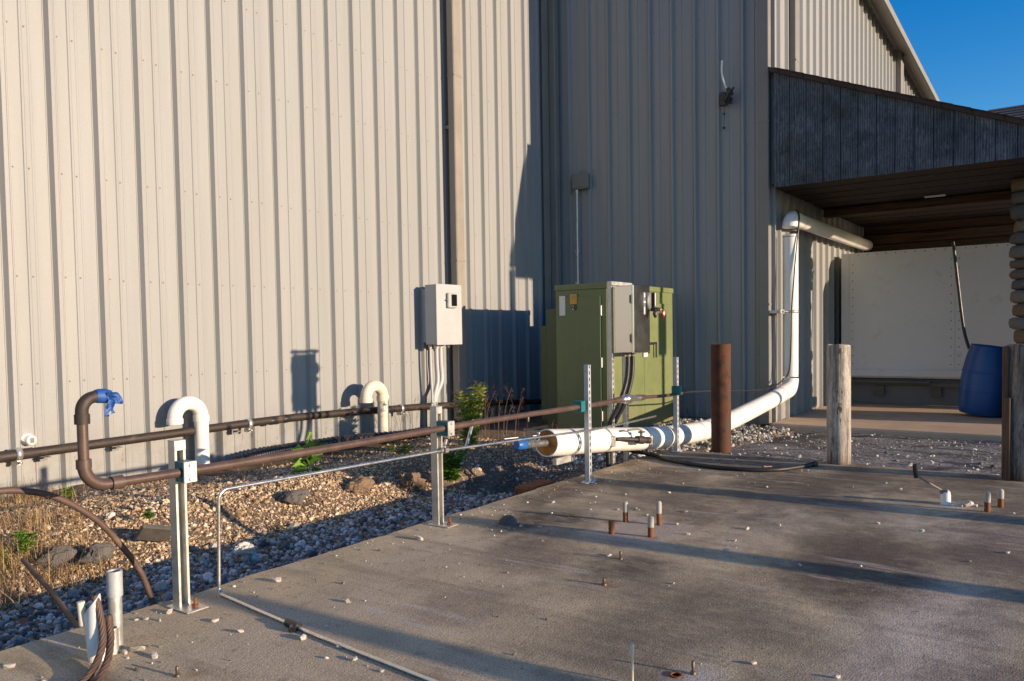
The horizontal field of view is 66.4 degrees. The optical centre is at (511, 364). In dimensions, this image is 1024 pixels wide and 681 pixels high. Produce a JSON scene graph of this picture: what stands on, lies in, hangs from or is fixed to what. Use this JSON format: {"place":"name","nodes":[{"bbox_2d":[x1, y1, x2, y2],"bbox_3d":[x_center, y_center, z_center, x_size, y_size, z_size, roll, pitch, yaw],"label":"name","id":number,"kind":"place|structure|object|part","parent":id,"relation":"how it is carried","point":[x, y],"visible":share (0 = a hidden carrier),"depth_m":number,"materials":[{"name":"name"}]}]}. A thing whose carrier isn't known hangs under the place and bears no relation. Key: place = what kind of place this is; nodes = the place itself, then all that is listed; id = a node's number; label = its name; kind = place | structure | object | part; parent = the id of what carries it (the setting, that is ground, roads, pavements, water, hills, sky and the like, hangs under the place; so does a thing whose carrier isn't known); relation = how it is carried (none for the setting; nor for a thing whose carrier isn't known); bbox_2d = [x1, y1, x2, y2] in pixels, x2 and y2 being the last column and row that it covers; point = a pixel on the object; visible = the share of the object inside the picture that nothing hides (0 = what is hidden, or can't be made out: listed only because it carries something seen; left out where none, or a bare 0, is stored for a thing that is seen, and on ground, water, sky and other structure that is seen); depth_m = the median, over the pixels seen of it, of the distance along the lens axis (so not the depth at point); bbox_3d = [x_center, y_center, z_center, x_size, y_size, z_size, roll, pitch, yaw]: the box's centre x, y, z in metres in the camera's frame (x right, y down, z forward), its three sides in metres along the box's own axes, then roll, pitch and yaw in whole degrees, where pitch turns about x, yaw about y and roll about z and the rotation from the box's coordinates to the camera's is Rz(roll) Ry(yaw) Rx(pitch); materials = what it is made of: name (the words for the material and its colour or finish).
{"place":"outdoors","nodes":[
{"label":"outdoors","id":0,"kind":"place"},
{"bbox_2d":[0,448,635,650],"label":"gravel","id":1,"kind":"structure","parent":0,"point":[10,636],"depth_m":4.87,"materials":[{"name":"grey gravel"}]},
{"bbox_2d":[21,558,79,628],"bbox_3d":[-2.173,1.116,3.725,0.031,0.175,1.161,-3,3,-44],"label":"rusty rod","id":2,"kind":"object","parent":1,"relation":"on","point":[70,617],"visible":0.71,"depth_m":3.75,"materials":[{"name":"brown metal"}]},
{"bbox_2d":[0,487,157,605],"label":"cable loop","id":3,"kind":"object","parent":1,"relation":"on","point":[111,534],"visible":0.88,"depth_m":3.39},
{"bbox_2d":[0,472,164,615],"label":"dry grass","id":4,"kind":"structure","parent":1,"relation":"on","point":[31,524],"depth_m":4.70,"materials":[{"name":"beige plant"}]},
{"bbox_2d":[234,541,254,554],"bbox_3d":[-1.666,1.147,4.864,0.108,0.089,0.134,1,3,36],"label":"white rock","id":5,"kind":"object","parent":1,"relation":"on","point":[244,548],"visible":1,"depth_m":4.84,"materials":[{"name":"stone"}]},
{"bbox_2d":[515,479,555,494],"bbox_3d":[0.200,1.025,6.490,0.200,0.080,0.370,1,3,36],"label":"rusty plate","id":6,"kind":"object","parent":1,"relation":"on","point":[528,486],"visible":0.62,"depth_m":6.40,"materials":[{"name":"metal"}]},
{"bbox_2d":[606,281,659,467],"bbox_3d":[1.088,0.156,6.988,0.378,1.792,0.433,1,3,36],"label":"disconnect switch","id":7,"kind":"object","parent":1,"relation":"on","point":[635,304],"visible":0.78,"depth_m":6.90,"materials":[{"name":"metal"}]},
{"bbox_2d":[631,284,649,352],"bbox_3d":[1.136,-0.401,6.898,0.022,0.597,0.320,1,3,36],"label":"door","id":8,"kind":"structure","parent":7,"relation":"in","point":[640,322],"depth_m":6.86,"materials":[{"name":"silver metal"}]},
{"bbox_2d":[653,309,657,317],"bbox_3d":[1.273,-0.457,6.944,0.024,0.086,0.084,1,3,36],"label":"padlock","id":9,"kind":"object","parent":7,"relation":"hanging from","point":[655,313],"visible":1,"depth_m":6.93,"materials":[{"name":"silver metal"}]},
{"bbox_2d":[660,308,665,316],"bbox_3d":[1.347,-0.462,6.995,0.024,0.083,0.087,1,3,36],"label":"padlock","id":10,"kind":"object","parent":7,"relation":"hanging from","point":[662,313],"visible":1,"depth_m":6.98,"materials":[{"name":"metal"}]},
{"bbox_2d":[0,378,959,649],"bbox_3d":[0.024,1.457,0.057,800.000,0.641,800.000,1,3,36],"label":"ground","id":11,"kind":"structure","parent":0,"point":[514,430],"depth_m":6.40,"materials":[{"name":"beige gravel"}]},
{"bbox_2d":[9,530,38,553],"bbox_3d":[-2.810,1.020,4.518,0.131,0.141,0.159,1,3,36],"label":"leafy weed","id":12,"kind":"object","parent":11,"relation":"on","point":[23,537],"visible":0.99,"depth_m":4.51,"materials":[{"name":"green plant"}]},
{"bbox_2d":[0,539,48,616],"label":"green grass","id":13,"kind":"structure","parent":11,"relation":"on","point":[3,552],"depth_m":4.44,"materials":[{"name":"green plant"}]},
{"bbox_2d":[36,545,83,569],"bbox_3d":[-2.637,1.121,4.568,0.108,0.136,0.259,1,3,36],"label":"dark rock","id":14,"kind":"object","parent":11,"relation":"on","point":[62,553],"visible":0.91,"depth_m":4.54,"materials":[{"name":"grey stone"}]},
{"bbox_2d":[57,486,76,497],"bbox_3d":[-3.423,0.992,6.038,0.139,0.101,0.162,-2,2,-21],"label":"weed","id":15,"kind":"object","parent":11,"relation":"on","point":[67,492],"visible":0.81,"depth_m":6.02,"materials":[{"name":"green plant"}]},
{"bbox_2d":[105,512,115,518],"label":"white rock","id":16,"kind":"object","parent":11,"relation":"on","point":[109,515],"visible":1,"depth_m":5.19,"materials":[{"name":"stone"}]},
{"bbox_2d":[166,396,209,464],"bbox_3d":[-3.048,0.649,7.381,0.149,0.705,0.418,1,3,36],"label":"gooseneck vent","id":17,"kind":"object","parent":11,"relation":"on","point":[179,407],"visible":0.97,"depth_m":7.42,"materials":[{"name":"white plastic"}]},
{"bbox_2d":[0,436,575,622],"bbox_3d":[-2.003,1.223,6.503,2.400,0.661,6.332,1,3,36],"label":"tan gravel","id":18,"kind":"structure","parent":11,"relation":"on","point":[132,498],"depth_m":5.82,"materials":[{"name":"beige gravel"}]},
{"bbox_2d":[78,542,115,564],"bbox_3d":[-2.434,1.109,4.597,0.121,0.130,0.219,1,3,36],"label":"dark rock","id":19,"kind":"object","parent":18,"relation":"on","point":[104,553],"visible":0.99,"depth_m":4.57,"materials":[{"name":"grey stone"}]},
{"bbox_2d":[141,508,155,518],"bbox_3d":[-2.398,0.988,5.160,0.100,0.064,0.106,-2,2,-19],"label":"weed","id":20,"kind":"object","parent":18,"relation":"on","point":[148,515],"visible":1,"depth_m":5.15,"materials":[{"name":"green plant"}]},
{"bbox_2d":[135,524,170,541],"bbox_3d":[-2.264,1.069,4.968,0.219,0.155,0.112,-3,3,-40],"label":"slate piece","id":21,"kind":"object","parent":18,"relation":"on","point":[150,532],"visible":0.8,"depth_m":4.94,"materials":[{"name":"grey stone"}]},
{"bbox_2d":[165,480,213,504],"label":"dead stalks","id":22,"kind":"object","parent":18,"relation":"on","point":[191,490],"visible":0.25,"depth_m":5.58,"materials":[{"name":"beige plant"}]},
{"bbox_2d":[283,489,309,505],"bbox_3d":[-1.668,1.027,6.008,0.169,0.138,0.248,1,3,36],"label":"dark rock","id":23,"kind":"object","parent":18,"relation":"on","point":[296,497],"visible":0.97,"depth_m":5.95,"materials":[{"name":"grey stone"}]},
{"bbox_2d":[345,476,374,494],"bbox_3d":[-1.271,1.016,6.517,0.196,0.172,0.275,1,3,36],"label":"brown rock","id":24,"kind":"object","parent":18,"relation":"on","point":[360,485],"visible":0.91,"depth_m":6.46,"materials":[{"name":"brown stone"}]},
{"bbox_2d":[448,382,487,445],"bbox_3d":[-0.463,0.558,8.436,0.440,0.784,0.496,-1,2,1],"label":"goldenrod","id":25,"kind":"object","parent":18,"relation":"on","point":[475,410],"visible":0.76,"depth_m":8.43,"materials":[{"name":"green plant"}]},
{"bbox_2d":[290,432,323,473],"bbox_3d":[-1.778,0.776,6.737,0.339,0.381,0.320,-2,3,-29],"label":"grassy weed","id":26,"kind":"object","parent":11,"relation":"on","point":[300,465],"visible":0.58,"depth_m":6.70,"materials":[{"name":"green plant"}]},
{"bbox_2d":[231,422,458,459],"bbox_3d":[-1.659,0.847,8.828,0.242,0.192,3.226,1,3,38],"label":"corrugated hose","id":27,"kind":"object","parent":11,"relation":"on","point":[292,445],"visible":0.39,"depth_m":8.30,"materials":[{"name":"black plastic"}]},
{"bbox_2d":[359,380,388,431],"bbox_3d":[-1.605,0.547,9.160,0.149,0.725,0.418,1,3,36],"label":"gooseneck vent","id":28,"kind":"object","parent":11,"relation":"on","point":[369,388],"visible":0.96,"depth_m":9.20,"materials":[{"name":"plastic"}]},
{"bbox_2d":[19,419,770,514],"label":"straw litter","id":29,"kind":"object","parent":11,"relation":"on","point":[201,483],"visible":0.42,"depth_m":7.03,"materials":[{"name":"beige plant"}]},
{"bbox_2d":[504,435,536,439],"bbox_3d":[0.265,0.785,8.639,0.886,0.026,0.016,-3,3,-38],"label":"fallen rod","id":30,"kind":"object","parent":29,"relation":"on","point":[520,437],"visible":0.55,"depth_m":8.50,"materials":[{"name":"metal"}]},
{"bbox_2d":[385,443,413,454],"bbox_3d":[-1.145,0.875,7.950,0.279,0.133,0.284,0,2,13],"label":"weed","id":31,"kind":"object","parent":11,"relation":"on","point":[404,450],"visible":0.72,"depth_m":7.92,"materials":[{"name":"green plant"}]},
{"bbox_2d":[400,471,426,491],"bbox_3d":[-0.870,1.033,6.883,0.160,0.198,0.253,1,3,36],"label":"brown rock","id":32,"kind":"object","parent":11,"relation":"on","point":[410,479],"visible":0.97,"depth_m":6.82,"materials":[{"name":"brown stone"}]},
{"bbox_2d":[429,449,470,481],"bbox_3d":[-0.540,0.897,7.031,0.338,0.319,0.350,1,3,36],"label":"leafy weed","id":33,"kind":"object","parent":11,"relation":"on","point":[451,467],"visible":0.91,"depth_m":6.98,"materials":[{"name":"green plant"}]},
{"bbox_2d":[460,419,473,468],"bbox_3d":[-0.440,0.774,7.660,0.032,0.433,0.449,0,2,15],"label":"grey tube","id":34,"kind":"object","parent":11,"relation":"on","point":[468,436],"visible":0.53,"depth_m":7.70,"materials":[{"name":"metal"}]},
{"bbox_2d":[0,0,939,497],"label":"metal building","id":35,"kind":"structure","parent":11,"relation":"on","point":[228,210],"depth_m":9.47,"materials":[{"name":"paint"}]},
{"bbox_2d":[21,434,36,445],"bbox_3d":[-3.925,0.615,6.376,0.090,0.100,0.100,1,3,36],"label":"capped outlet","id":36,"kind":"object","parent":35,"relation":"attached to","point":[28,439],"visible":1,"depth_m":6.35,"materials":[{"name":"white plastic"}]},
{"bbox_2d":[0,399,540,464],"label":"pipe","id":37,"kind":"object","parent":35,"relation":"attached to","point":[16,456],"depth_m":7.63,"materials":[{"name":"metal"}]},
{"bbox_2d":[422,284,461,405],"bbox_3d":[-0.916,-0.098,10.281,0.392,1.888,0.508,1,3,36],"label":"meter box","id":38,"kind":"object","parent":35,"relation":"attached to","point":[441,315],"visible":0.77,"depth_m":10.14,"materials":[{"name":"grey paint"}]},
{"bbox_2d":[435,284,461,344],"bbox_3d":[-0.818,-0.648,10.182,0.016,0.784,0.508,1,3,36],"label":"door","id":39,"kind":"structure","parent":38,"relation":"in","point":[448,320],"depth_m":10.15,"materials":[{"name":"grey paint"}]},
{"bbox_2d":[446,293,456,307],"bbox_3d":[-0.778,-0.832,10.172,0.055,0.195,0.180,1,3,36],"label":"window frame","id":40,"kind":"structure","parent":38,"relation":"in","point":[452,297],"depth_m":10.14,"materials":[{"name":"grey paint"}]},
{"bbox_2d":[572,172,589,283],"bbox_3d":[1.125,-1.187,12.456,0.305,3.665,0.080,1,3,36],"label":"junction box","id":41,"kind":"object","parent":35,"relation":"attached to","point":[580,181],"visible":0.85,"depth_m":12.42,"materials":[{"name":"grey paint"}]},
{"bbox_2d":[513,211,872,456],"bbox_3d":[3.343,-0.696,10.123,0.384,2.813,11.428,1,3,35],"label":"insulated pipe","id":42,"kind":"object","parent":35,"relation":"attached to","point":[611,439],"visible":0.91,"depth_m":9.20,"materials":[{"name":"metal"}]},
{"bbox_2d":[553,454,574,464],"bbox_3d":[0.397,0.730,6.006,0.040,0.050,0.260,1,3,36],"label":"support bar","id":43,"kind":"object","parent":42,"relation":"attached to","point":[563,459],"visible":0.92,"depth_m":5.97,"materials":[{"name":"metal"}]},
{"bbox_2d":[682,209,799,392],"bbox_3d":[2.710,-0.836,9.217,0.242,2.448,4.079,1,3,36],"label":"black cable","id":44,"kind":"object","parent":42,"relation":"attached to","point":[791,325],"visible":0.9,"depth_m":10.65,"materials":[{"name":"plastic"}]},
{"bbox_2d":[720,60,734,128],"bbox_3d":[3.007,-3.773,10.918,0.248,0.911,0.167,1,3,36],"label":"cable stub","id":45,"kind":"object","parent":35,"relation":"attached to","point":[725,97],"visible":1,"depth_m":10.88,"materials":[{"name":"white plastic"}]},
{"bbox_2d":[435,385,527,441],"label":"dead stalks","id":46,"kind":"object","parent":11,"relation":"on","point":[492,411],"visible":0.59,"depth_m":9.38,"materials":[{"name":"brown plant"}]},
{"bbox_2d":[452,373,511,428],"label":"dead stalks","id":47,"kind":"object","parent":11,"relation":"on","point":[493,403],"visible":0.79,"depth_m":10.50,"materials":[{"name":"brown plant"}]},
{"bbox_2d":[522,282,672,432],"bbox_3d":[1.272,-0.020,10.759,1.390,2.060,2.290,1,3,36],"label":"transformer cabinet","id":48,"kind":"object","parent":11,"relation":"on","point":[573,333],"visible":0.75,"depth_m":9.97,"materials":[{"name":"green metal"}]},
{"bbox_3d":[1.494,-0.003,10.030,0.021,1.595,0.866,1,3,36],"label":"door","id":49,"kind":"part","parent":48,"relation":"part of","materials":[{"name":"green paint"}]},
{"bbox_3d":[2.014,-0.039,10.751,0.021,1.595,0.896,1,3,36],"label":"door","id":50,"kind":"part","parent":48,"relation":"part of","materials":[{"name":"green paint"}]},
{"bbox_2d":[558,417,792,463],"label":"pale gravel","id":51,"kind":"structure","parent":11,"relation":"on","point":[756,431],"depth_m":9.54,"materials":[{"name":"grey gravel"}]},
{"bbox_2d":[0,449,1023,680],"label":"concrete slab","id":52,"kind":"structure","parent":0,"point":[907,601],"depth_m":3.43,"materials":[{"name":"grey concrete"}]},
{"bbox_2d":[3,663,15,668],"bbox_3d":[-1.769,1.063,2.763,0.042,0.019,0.030,-1,2,7],"label":"loose stone","id":53,"kind":"object","parent":52,"relation":"on","point":[9,666],"visible":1,"depth_m":2.75,"materials":[{"name":"white stone"}]},
{"bbox_2d":[76,593,105,661],"bbox_3d":[-1.513,0.945,2.822,0.074,0.240,0.081,1,3,36],"label":"pvc stub","id":54,"kind":"object","parent":52,"relation":"on","point":[87,618],"visible":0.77,"depth_m":2.80,"materials":[{"name":"white plastic"}]},
{"bbox_2d":[78,594,106,680],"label":"twisted cable","id":55,"kind":"object","parent":54,"relation":"in","point":[91,671],"visible":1,"depth_m":2.77,"materials":[{"name":"brown metal"}]},
{"bbox_2d":[94,614,114,680],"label":"twisted cable","id":56,"kind":"object","parent":52,"relation":"on","point":[103,670],"visible":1,"depth_m":2.76,"materials":[{"name":"brown metal"}]},
{"bbox_2d":[106,568,123,648],"bbox_3d":[-1.485,0.916,2.933,0.057,0.290,0.056,1,3,36],"label":"conduit stub","id":57,"kind":"object","parent":52,"relation":"on","point":[114,582],"visible":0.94,"depth_m":2.91,"materials":[{"name":"plastic"}]},
{"bbox_2d":[113,626,118,654],"bbox_3d":[-1.469,1.015,2.880,0.040,0.095,0.039,1,3,36],"label":"short conduit","id":58,"kind":"object","parent":52,"relation":"on","point":[116,641],"visible":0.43,"depth_m":2.87,"materials":[{"name":"plastic"}]},
{"bbox_2d":[130,645,144,651],"bbox_3d":[-1.381,1.049,2.889,0.066,0.024,0.041,-14,-19,22],"label":"loose stone","id":59,"kind":"object","parent":52,"relation":"on","point":[138,648],"visible":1,"depth_m":2.88,"materials":[{"name":"white stone"}]},
{"bbox_2d":[150,652,157,658],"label":"loose stone","id":60,"kind":"object","parent":52,"relation":"on","point":[153,655],"visible":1,"depth_m":2.83,"materials":[{"name":"white stone"}]},
{"bbox_2d":[174,665,180,677],"bbox_3d":[-1.143,1.047,2.671,0.019,0.037,0.019,-2,3,-32],"label":"bolt","id":61,"kind":"object","parent":52,"relation":"on","point":[177,674],"visible":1,"depth_m":2.67,"materials":[{"name":"gold metal"}]},
{"bbox_2d":[166,439,208,613],"bbox_3d":[-1.397,0.681,3.342,0.160,0.721,0.100,1,3,36],"label":"rail post","id":62,"kind":"object","parent":52,"relation":"on","point":[183,603],"visible":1,"depth_m":3.35,"materials":[{"name":"metal"}]},
{"bbox_2d":[271,577,280,581],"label":"loose stone","id":63,"kind":"object","parent":52,"relation":"on","point":[276,579],"visible":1,"depth_m":3.68,"materials":[{"name":"white stone"}]},
{"bbox_2d":[300,634,305,639],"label":"loose stone","id":64,"kind":"object","parent":52,"relation":"on","point":[302,636],"visible":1,"depth_m":2.98,"materials":[{"name":"white stone"}]},
{"bbox_2d":[415,535,422,540],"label":"loose stone","id":65,"kind":"object","parent":52,"relation":"on","point":[418,537],"visible":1,"depth_m":4.40,"materials":[{"name":"white stone"}]},
{"bbox_2d":[217,415,655,680],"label":"thin conduit","id":66,"kind":"object","parent":52,"relation":"on","point":[293,625],"visible":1,"depth_m":3.49,"materials":[{"name":"grey plastic"}]},
{"bbox_2d":[428,406,457,527],"bbox_3d":[-0.423,0.612,4.728,0.160,0.721,0.100,1,3,36],"label":"rail post","id":67,"kind":"object","parent":52,"relation":"on","point":[437,480],"visible":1,"depth_m":4.73,"materials":[{"name":"metal"}]},
{"bbox_2d":[41,452,919,680],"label":"slab grit","id":68,"kind":"object","parent":52,"relation":"on","point":[257,596],"visible":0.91,"depth_m":3.90,"materials":[{"name":"stone"}]},
{"bbox_2d":[498,515,516,525],"bbox_3d":[-0.025,0.941,4.756,0.118,0.050,0.116,1,3,36],"label":"concrete lump","id":69,"kind":"object","parent":52,"relation":"on","point":[507,520],"visible":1,"depth_m":4.72,"materials":[{"name":"grey concrete"}]},
{"bbox_2d":[581,365,596,483],"bbox_3d":[0.588,0.453,6.018,0.100,0.904,0.175,1,3,36],"label":"strut post","id":70,"kind":"object","parent":52,"relation":"on","point":[589,477],"visible":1,"depth_m":5.99,"materials":[{"name":"metal"}]},
{"bbox_2d":[74,386,682,489],"bbox_3d":[0.015,0.203,5.267,0.113,0.434,5.705,1,3,36],"label":"rail pipe","id":71,"kind":"object","parent":70,"relation":"attached to","point":[186,471],"visible":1,"depth_m":3.53,"materials":[{"name":"brown metal"}]},
{"bbox_2d":[93,388,122,416],"bbox_3d":[-1.568,0.146,3.034,0.080,0.106,0.090,1,3,36],"label":"blue rag","id":72,"kind":"object","parent":71,"relation":"attached to","point":[110,398],"visible":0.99,"depth_m":3.02,"materials":[{"name":"blue fabric"}]},
{"bbox_2d":[601,578,606,585],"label":"bolt","id":73,"kind":"object","parent":52,"relation":"on","point":[603,583],"visible":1,"depth_m":3.56,"materials":[{"name":"gold metal"}]},
{"bbox_2d":[608,520,614,534],"bbox_3d":[0.568,0.930,4.470,0.036,0.075,0.036,1,3,36],"label":"anchor bolt","id":74,"kind":"object","parent":52,"relation":"on","point":[611,527],"visible":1,"depth_m":4.46,"materials":[{"name":"metal"}]},
{"bbox_2d":[618,551,622,559],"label":"bolt","id":75,"kind":"object","parent":52,"relation":"on","point":[620,557],"visible":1,"depth_m":3.96,"materials":[{"name":"gold metal"}]},
{"bbox_2d":[622,501,627,521],"bbox_3d":[0.688,0.892,4.747,0.034,0.125,0.035,1,3,36],"label":"anchor bolt","id":76,"kind":"object","parent":52,"relation":"on","point":[625,510],"visible":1,"depth_m":4.73,"materials":[{"name":"metal"}]},
{"bbox_2d":[630,643,633,680],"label":"thin rod","id":77,"kind":"object","parent":52,"relation":"on","point":[632,660],"visible":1,"depth_m":2.55,"materials":[{"name":"metal"}]},
{"bbox_2d":[647,516,653,537],"bbox_3d":[0.777,0.908,4.387,0.036,0.118,0.037,1,3,36],"label":"anchor bolt","id":78,"kind":"object","parent":52,"relation":"on","point":[650,522],"visible":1,"depth_m":4.37,"materials":[{"name":"metal"}]},
{"bbox_2d":[656,501,661,525],"bbox_3d":[0.874,0.883,4.656,0.032,0.145,0.033,1,3,36],"label":"anchor bolt","id":79,"kind":"object","parent":52,"relation":"on","point":[658,512],"visible":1,"depth_m":4.64,"materials":[{"name":"metal"}]},
{"bbox_2d":[669,671,682,677],"bbox_3d":[0.548,1.038,2.618,0.048,0.003,0.048,1,3,36],"label":"rust ring","id":80,"kind":"object","parent":52,"relation":"on","point":[674,674],"visible":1,"depth_m":2.62,"materials":[{"name":"metal"}]},
{"bbox_2d":[671,357,681,452],"bbox_3d":[1.573,0.380,7.487,0.100,0.904,0.175,1,3,36],"label":"strut post","id":81,"kind":"object","parent":52,"relation":"on","point":[676,446],"visible":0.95,"depth_m":7.46,"materials":[{"name":"metal"}]},
{"bbox_2d":[690,660,695,674],"bbox_3d":[0.607,1.016,2.626,0.019,0.045,0.019,0,2,13],"label":"bolt","id":82,"kind":"object","parent":52,"relation":"on","point":[692,671],"visible":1,"depth_m":2.62,"materials":[{"name":"gold metal"}]},
{"bbox_2d":[629,450,817,471],"bbox_3d":[1.729,0.828,6.749,1.642,0.070,0.547,0,3,29],"label":"black hose","id":83,"kind":"object","parent":52,"relation":"on","point":[748,469],"visible":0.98,"depth_m":6.49,"materials":[{"name":"rubber"}]},
{"bbox_2d":[833,674,840,678],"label":"loose stone","id":84,"kind":"object","parent":52,"relation":"on","point":[836,676],"visible":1,"depth_m":2.57,"materials":[{"name":"white stone"}]},
{"bbox_2d":[827,344,850,464],"bbox_3d":[2.794,0.344,6.689,0.192,1.041,0.200,1,3,36],"label":"log bollard","id":85,"kind":"object","parent":52,"relation":"on","point":[838,404],"visible":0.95,"depth_m":6.61,"materials":[{"name":"grey wood"}]},
{"bbox_2d":[912,464,950,504],"bbox_3d":[2.710,0.772,5.046,0.282,0.276,0.070,-2,2,-21],"label":"lever valve","id":86,"kind":"object","parent":52,"relation":"on","point":[945,496],"visible":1,"depth_m":5.05,"materials":[{"name":"white plastic"}]},
{"bbox_2d":[958,500,977,506],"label":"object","id":87,"kind":"object","parent":52,"relation":"on","point":[968,503],"visible":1,"depth_m":4.99,"materials":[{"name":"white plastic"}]},
{"bbox_2d":[984,492,990,511],"bbox_3d":[2.949,0.851,4.857,0.036,0.125,0.037,1,3,36],"label":"anchor bolt","id":88,"kind":"object","parent":52,"relation":"on","point":[987,500],"visible":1,"depth_m":4.84,"materials":[{"name":"metal"}]},
{"bbox_2d":[997,489,1003,507],"bbox_3d":[3.102,0.848,4.970,0.036,0.118,0.037,1,3,36],"label":"anchor bolt","id":89,"kind":"object","parent":52,"relation":"on","point":[1000,498],"visible":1,"depth_m":4.96,"materials":[{"name":"metal"}]},
{"bbox_2d":[1001,344,1023,481],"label":"log bollard","id":90,"kind":"object","parent":52,"relation":"on","point":[1012,461],"visible":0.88,"depth_m":5.80,"materials":[{"name":"brown wood"}]},
{"bbox_2d":[700,431,1001,474],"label":"gravel","id":91,"kind":"structure","parent":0,"point":[868,449],"depth_m":7.96,"materials":[{"name":"grey gravel"}]},
{"bbox_2d":[711,344,730,452],"bbox_3d":[2.019,0.323,7.567,0.188,1.040,0.188,1,3,36],"label":"steel bollard","id":92,"kind":"object","parent":91,"relation":"on","point":[720,398],"visible":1,"depth_m":7.49,"materials":[{"name":"brown metal"}]},
{"bbox_2d":[770,403,1001,440],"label":"raised floor","id":93,"kind":"structure","parent":0,"point":[935,422],"depth_m":10.60,"materials":[{"name":"concrete"}]},
{"bbox_2d":[841,243,1015,405],"bbox_3d":[8.082,-0.648,13.326,4.070,2.545,2.900,1,3,36],"label":"box trailer","id":94,"kind":"object","parent":93,"relation":"on","point":[900,314],"visible":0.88,"depth_m":12.72,"materials":[{"name":"grey paint"}]},
{"bbox_2d":[958,343,1001,417],"bbox_3d":[6.753,0.224,11.158,0.690,1.049,0.652,1,3,36],"label":"plastic barrel","id":95,"kind":"object","parent":93,"relation":"on","point":[980,389],"visible":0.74,"depth_m":10.93,"materials":[{"name":"blue plastic"}]},
{"bbox_2d":[951,242,969,348],"bbox_3d":[6.596,-1.018,11.483,0.074,1.582,0.311,-2,2,-23],"label":"drum hose","id":96,"kind":"object","parent":95,"relation":"in","point":[959,296],"visible":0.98,"depth_m":11.52,"materials":[{"name":"black plastic"}]},
{"bbox_2d":[1008,177,1023,343],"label":"stone pillar","id":97,"kind":"structure","parent":93,"relation":"on","point":[1016,253],"depth_m":10.21,"materials":[{"name":"stone"}]},
{"bbox_2d":[768,67,1023,252],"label":"lean to","id":98,"kind":"object","parent":97,"relation":"on","point":[886,170],"visible":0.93,"depth_m":10.22,"materials":[{"name":"grey wood"}]},
{"bbox_2d":[889,0,1023,110],"label":"sky","id":99,"kind":"structure","parent":0,"point":[971,52],"materials":[{"name":"blue"}]},
{"bbox_2d":[988,104,1023,117],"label":"shingled house","id":100,"kind":"structure","parent":0,"point":[1016,111],"depth_m":18.03,"materials":[{"name":"paint"}]}
]}

